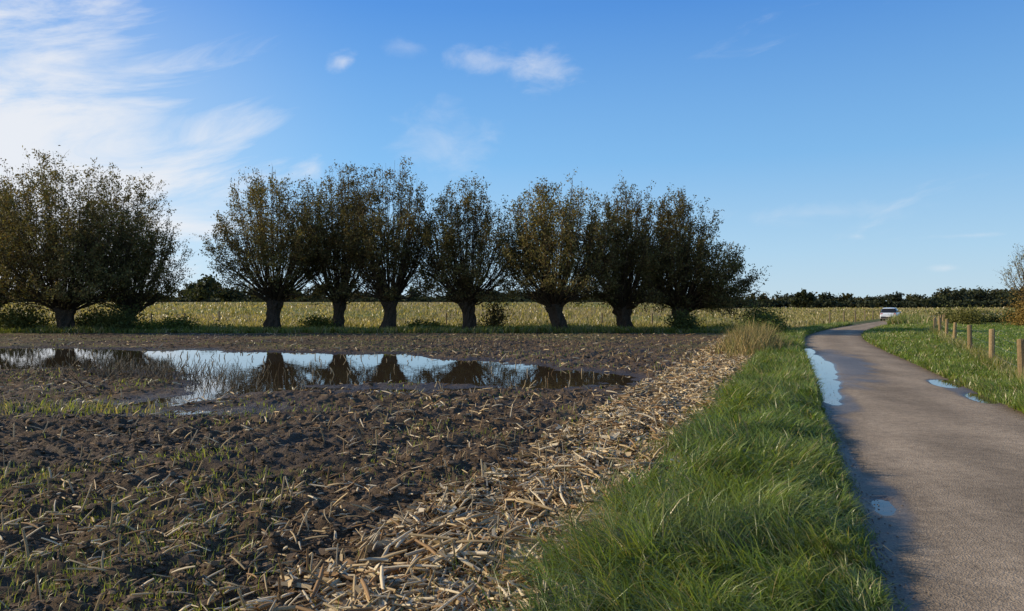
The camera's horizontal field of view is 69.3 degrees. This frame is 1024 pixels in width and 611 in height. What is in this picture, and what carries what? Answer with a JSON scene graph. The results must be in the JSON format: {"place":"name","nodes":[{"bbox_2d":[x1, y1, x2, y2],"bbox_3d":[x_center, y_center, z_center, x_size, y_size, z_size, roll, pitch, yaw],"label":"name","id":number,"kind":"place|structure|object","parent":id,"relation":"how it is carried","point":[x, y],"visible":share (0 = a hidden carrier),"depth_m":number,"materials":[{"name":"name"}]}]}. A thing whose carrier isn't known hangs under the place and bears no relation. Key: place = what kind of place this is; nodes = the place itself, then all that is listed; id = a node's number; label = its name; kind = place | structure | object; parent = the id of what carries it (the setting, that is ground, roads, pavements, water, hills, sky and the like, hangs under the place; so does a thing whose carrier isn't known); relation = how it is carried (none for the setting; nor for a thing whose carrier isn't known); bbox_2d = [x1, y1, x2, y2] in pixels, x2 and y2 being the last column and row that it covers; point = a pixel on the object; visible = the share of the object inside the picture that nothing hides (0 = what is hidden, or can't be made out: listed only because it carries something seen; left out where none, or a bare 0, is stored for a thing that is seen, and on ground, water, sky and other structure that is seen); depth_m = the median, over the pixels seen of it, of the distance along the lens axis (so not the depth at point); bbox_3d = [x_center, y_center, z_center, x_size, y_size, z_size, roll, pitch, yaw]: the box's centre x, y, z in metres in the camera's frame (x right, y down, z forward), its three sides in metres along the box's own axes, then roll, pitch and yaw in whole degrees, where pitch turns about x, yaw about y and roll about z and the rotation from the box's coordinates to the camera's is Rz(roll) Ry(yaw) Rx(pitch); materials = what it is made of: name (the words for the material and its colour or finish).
{"place":"outdoors","nodes":[
{"label":"outdoors","id":0,"kind":"place"},
{"bbox_2d":[0,302,1023,610],"bbox_3d":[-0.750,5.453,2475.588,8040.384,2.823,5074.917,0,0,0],"label":"ground","id":1,"kind":"structure","parent":0,"point":[282,450],"depth_m":8.99,"materials":[{"name":"soil"}]},
{"bbox_2d":[0,290,56,330],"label":"bush","id":2,"kind":"object","parent":1,"relation":"on","point":[16,319],"visible":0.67,"depth_m":46.77,"materials":[{"name":"green plant"}]},
{"bbox_2d":[0,163,69,309],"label":"pollard willow tree","id":3,"kind":"object","parent":1,"relation":"on","point":[17,201],"visible":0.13,"depth_m":48.35,"materials":[{"name":"green plant"}]},
{"bbox_2d":[0,145,171,329],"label":"pollard willow tree","id":4,"kind":"object","parent":1,"relation":"on","point":[61,299],"visible":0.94,"depth_m":45.19,"materials":[{"name":"green plant"}]},
{"bbox_2d":[0,395,177,419],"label":"weed patch","id":5,"kind":"object","parent":1,"relation":"on","point":[7,404],"visible":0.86,"depth_m":11.48,"materials":[{"name":"green plant"}]},
{"bbox_2d":[75,300,109,328],"bbox_3d":[-27.163,0.651,47.933,3.640,2.251,3.113,0,0,0],"label":"bush","id":6,"kind":"object","parent":1,"relation":"on","point":[84,319],"visible":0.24,"depth_m":47.64,"materials":[{"name":"green plant"}]},
{"bbox_2d":[79,297,153,331],"bbox_3d":[-25.191,0.624,47.148,4.475,2.312,4.554,0,0,0],"label":"bush","id":7,"kind":"object","parent":1,"relation":"on","point":[114,320],"visible":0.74,"depth_m":46.38,"materials":[{"name":"green plant"}]},
{"bbox_2d":[65,167,196,322],"bbox_3d":[-25.998,-3.820,49.775,8.413,11.414,8.044,0,0,0],"label":"pollard willow tree","id":8,"kind":"object","parent":1,"relation":"on","point":[145,293],"visible":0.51,"depth_m":49.72,"materials":[{"name":"green plant"}]},
{"bbox_2d":[127,316,173,330],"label":"bush","id":9,"kind":"object","parent":1,"relation":"on","point":[153,325],"visible":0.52,"depth_m":46.53,"materials":[{"name":"green plant"}]},
{"bbox_2d":[156,311,201,328],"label":"bush","id":10,"kind":"object","parent":1,"relation":"on","point":[179,322],"visible":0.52,"depth_m":48.60,"materials":[{"name":"green plant"}]},
{"bbox_2d":[194,165,347,328],"bbox_3d":[-15.948,-3.848,49.947,9.527,11.526,9.499,0,0,0],"label":"pollard willow tree","id":11,"kind":"object","parent":1,"relation":"on","point":[277,291],"visible":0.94,"depth_m":48.45,"materials":[{"name":"green plant"}]},
{"bbox_2d":[293,312,342,328],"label":"bush","id":12,"kind":"object","parent":1,"relation":"on","point":[319,321],"visible":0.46,"depth_m":49.49,"materials":[{"name":"green plant"}]},
{"bbox_2d":[0,347,640,414],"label":"puddle water","id":13,"kind":"structure","parent":1,"relation":"on","point":[420,369],"depth_m":19.20,"materials":[{"name":"blue liquid"}]},
{"bbox_2d":[281,159,394,327],"bbox_3d":[-11.821,-4.130,51.147,7.574,12.040,7.297,0,0,32],"label":"pollard willow tree","id":14,"kind":"object","parent":1,"relation":"on","point":[340,277],"visible":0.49,"depth_m":50.02,"materials":[{"name":"green plant"}]},
{"bbox_2d":[0,333,717,610],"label":"crop seedlings","id":15,"kind":"object","parent":1,"relation":"on","point":[128,528],"visible":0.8,"depth_m":5.71,"materials":[{"name":"green plant"}]},
{"bbox_2d":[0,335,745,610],"bbox_3d":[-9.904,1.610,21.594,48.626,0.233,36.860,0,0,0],"label":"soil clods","id":16,"kind":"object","parent":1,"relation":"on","point":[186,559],"visible":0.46,"depth_m":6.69,"materials":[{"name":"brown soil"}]},
{"bbox_2d":[0,332,753,610],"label":"corn stubble","id":17,"kind":"object","parent":1,"relation":"on","point":[153,368],"visible":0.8,"depth_m":8.91,"materials":[{"name":"beige plant"}]},
{"bbox_2d":[0,332,754,610],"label":"corn straw","id":18,"kind":"object","parent":1,"relation":"on","point":[358,591],"visible":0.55,"depth_m":5.53,"materials":[{"name":"beige plant"}]},
{"bbox_2d":[324,156,444,327],"bbox_3d":[-8.327,-4.009,48.773,8.154,11.923,8.310,0,0,0],"label":"pollard willow tree","id":19,"kind":"object","parent":1,"relation":"on","point":[373,268],"visible":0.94,"depth_m":47.75,"materials":[{"name":"green plant"}]},
{"bbox_2d":[50,316,736,327],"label":"bank weeds","id":20,"kind":"object","parent":1,"relation":"on","point":[728,324],"visible":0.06,"depth_m":53.05,"materials":[{"name":"green plant"}]},
{"bbox_2d":[405,315,445,327],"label":"bush","id":21,"kind":"object","parent":1,"relation":"on","point":[417,322],"visible":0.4,"depth_m":49.90,"materials":[{"name":"green plant"}]},
{"bbox_2d":[407,171,522,329],"bbox_3d":[-3.163,-3.448,48.892,8.180,10.726,8.302,0,0,0],"label":"pollard willow tree","id":22,"kind":"object","parent":1,"relation":"on","point":[466,292],"visible":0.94,"depth_m":47.80,"materials":[{"name":"green plant"}]},
{"bbox_2d":[0,301,966,333],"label":"meadow grass","id":23,"kind":"structure","parent":1,"relation":"on","point":[594,326],"depth_m":70.27,"materials":[{"name":"green plant"}]},
{"bbox_2d":[477,284,512,327],"bbox_3d":[-1.197,0.019,49.556,2.668,3.490,2.751,0,0,0],"label":"bush","id":24,"kind":"object","parent":1,"relation":"on","point":[494,317],"visible":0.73,"depth_m":49.32,"materials":[{"name":"green plant"}]},
{"bbox_2d":[7,271,1023,307],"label":"distant treeline","id":25,"kind":"object","parent":1,"relation":"on","point":[200,291],"visible":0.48,"depth_m":239.58,"materials":[{"name":"green plant"}]},
{"bbox_2d":[151,310,879,324],"bbox_3d":[15.202,1.228,71.494,91.145,1.440,29.312,0,0,-22],"label":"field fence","id":26,"kind":"object","parent":1,"relation":"on","point":[602,316],"visible":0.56,"depth_m":62.01,"materials":[{"name":"brown wood"}]},
{"bbox_2d":[337,354,750,610],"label":"edge grass","id":27,"kind":"structure","parent":1,"relation":"on","point":[655,449],"depth_m":6.00,"materials":[{"name":"beige plant"}]},
{"bbox_2d":[493,167,630,329],"bbox_3d":[3.041,-3.450,46.922,8.692,10.767,8.485,0,0,0],"label":"pollard willow tree","id":28,"kind":"object","parent":1,"relation":"on","point":[552,296],"visible":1,"depth_m":45.77,"materials":[{"name":"green plant"}]},
{"bbox_2d":[571,170,695,328],"bbox_3d":[7.546,-3.430,49.123,9.012,10.854,8.177,0,0,0],"label":"pollard willow tree","id":29,"kind":"object","parent":1,"relation":"on","point":[621,302],"visible":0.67,"depth_m":47.36,"materials":[{"name":"green plant"}]},
{"bbox_2d":[452,372,913,610],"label":"verge grass","id":30,"kind":"structure","parent":1,"relation":"on","point":[731,506],"depth_m":4.52,"materials":[{"name":"green plant"}]},
{"bbox_2d":[660,305,706,330],"bbox_3d":[10.815,0.856,47.099,2.878,1.832,4.055,0,0,8],"label":"bush","id":31,"kind":"object","parent":1,"relation":"on","point":[684,322],"visible":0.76,"depth_m":46.09,"materials":[{"name":"green plant"}]},
{"bbox_2d":[621,184,769,326],"bbox_3d":[11.711,-3.164,48.922,9.666,10.312,8.787,0,0,0],"label":"pollard willow tree","id":32,"kind":"object","parent":1,"relation":"on","point":[712,290],"visible":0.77,"depth_m":47.40,"materials":[{"name":"green plant"}]},
{"bbox_2d":[727,320,765,335],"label":"bush","id":33,"kind":"object","parent":1,"relation":"on","point":[742,327],"visible":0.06,"depth_m":35.92,"materials":[{"name":"green plant"}]},
{"bbox_2d":[706,318,797,358],"bbox_3d":[8.446,0.998,26.314,3.350,1.375,11.245,0,0,17],"label":"reed clump","id":34,"kind":"object","parent":1,"relation":"on","point":[751,340],"visible":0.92,"depth_m":24.55,"materials":[{"name":"beige plant"}]},
{"bbox_2d":[729,312,785,333],"bbox_3d":[13.661,1.061,41.157,3.133,1.458,3.111,0,0,0],"label":"bush","id":35,"kind":"object","parent":1,"relation":"on","point":[770,323],"visible":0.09,"depth_m":40.79,"materials":[{"name":"green plant"}]},
{"bbox_2d":[734,297,789,326],"bbox_3d":[17.421,0.515,51.790,3.828,2.565,3.989,0,0,37],"label":"bush","id":36,"kind":"object","parent":1,"relation":"on","point":[755,313],"visible":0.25,"depth_m":51.65,"materials":[{"name":"green plant"}]},
{"bbox_2d":[737,307,787,322],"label":"bush","id":37,"kind":"object","parent":1,"relation":"on","point":[761,314],"visible":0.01,"depth_m":61.01,"materials":[{"name":"green plant"}]},
{"bbox_2d":[749,309,795,330],"bbox_3d":[15.045,0.832,43.865,3.476,1.848,3.114,0,0,0],"label":"bush","id":38,"kind":"object","parent":1,"relation":"on","point":[769,319],"visible":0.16,"depth_m":43.58,"materials":[{"name":"green plant"}]},
{"bbox_2d":[715,321,852,404],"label":"verge grass","id":39,"kind":"structure","parent":1,"relation":"on","point":[791,365],"depth_m":16.97,"materials":[{"name":"green plant"}]},
{"bbox_2d":[756,306,1018,321],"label":"meadow grass","id":40,"kind":"structure","parent":1,"relation":"on","point":[840,309],"depth_m":143.39,"materials":[{"name":"green plant"}]},
{"bbox_2d":[861,312,1023,413],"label":"roadside grass","id":41,"kind":"structure","parent":1,"relation":"on","point":[923,341],"depth_m":21.11,"materials":[{"name":"green plant"}]},
{"bbox_2d":[933,300,994,323],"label":"russet bush","id":42,"kind":"object","parent":1,"relation":"on","point":[967,317],"visible":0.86,"depth_m":65.70,"materials":[{"name":"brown plant"}]},
{"bbox_2d":[936,302,1019,322],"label":"hedge","id":43,"kind":"object","parent":1,"relation":"on","point":[990,320],"visible":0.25,"depth_m":71.95,"materials":[{"name":"green plant"}]},
{"bbox_2d":[933,313,1023,379],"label":"wire fence","id":44,"kind":"object","parent":1,"relation":"on","point":[1020,353],"visible":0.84,"depth_m":19.24,"materials":[{"name":"brown wood"}]},
{"bbox_2d":[986,278,1023,325],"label":"russet bush","id":45,"kind":"object","parent":1,"relation":"on","point":[1020,315],"visible":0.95,"depth_m":60.84,"materials":[{"name":"brown plant"}]},
{"bbox_2d":[999,244,1023,301],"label":"birch tree","id":46,"kind":"object","parent":1,"relation":"on","point":[1019,278],"visible":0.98,"depth_m":62.63,"materials":[{"name":"brown plant"}]},
{"bbox_2d":[0,0,1023,298],"label":"sky","id":47,"kind":"structure","parent":0,"point":[861,148],"materials":[{"name":"blue"}]},
{"bbox_2d":[803,314,1023,610],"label":"country road","id":48,"kind":"structure","parent":0,"point":[950,462],"depth_m":7.00,"materials":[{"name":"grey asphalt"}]},
{"bbox_2d":[805,349,841,404],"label":"road puddle water","id":49,"kind":"structure","parent":48,"relation":"on","point":[827,371],"depth_m":16.89,"materials":[{"name":"blue liquid"}]},
{"bbox_2d":[860,499,896,518],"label":"road puddle water","id":50,"kind":"structure","parent":48,"relation":"on","point":[885,508],"depth_m":5.94,"materials":[{"name":"blue liquid"}]},
{"bbox_2d":[880,308,900,320],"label":"parked car","id":51,"kind":"object","parent":48,"relation":"on","point":[885,313],"visible":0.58,"depth_m":82.48,"materials":[{"name":"white paint"}]},
{"bbox_2d":[929,380,998,403],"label":"road puddle water","id":52,"kind":"structure","parent":48,"relation":"on","point":[950,384],"depth_m":13.77,"materials":[{"name":"blue liquid"}]},
{"bbox_2d":[948,322,1023,361],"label":"pasture grass","id":53,"kind":"structure","parent":0,"point":[986,327],"depth_m":40.42,"materials":[{"name":"green plant"}]}
]}

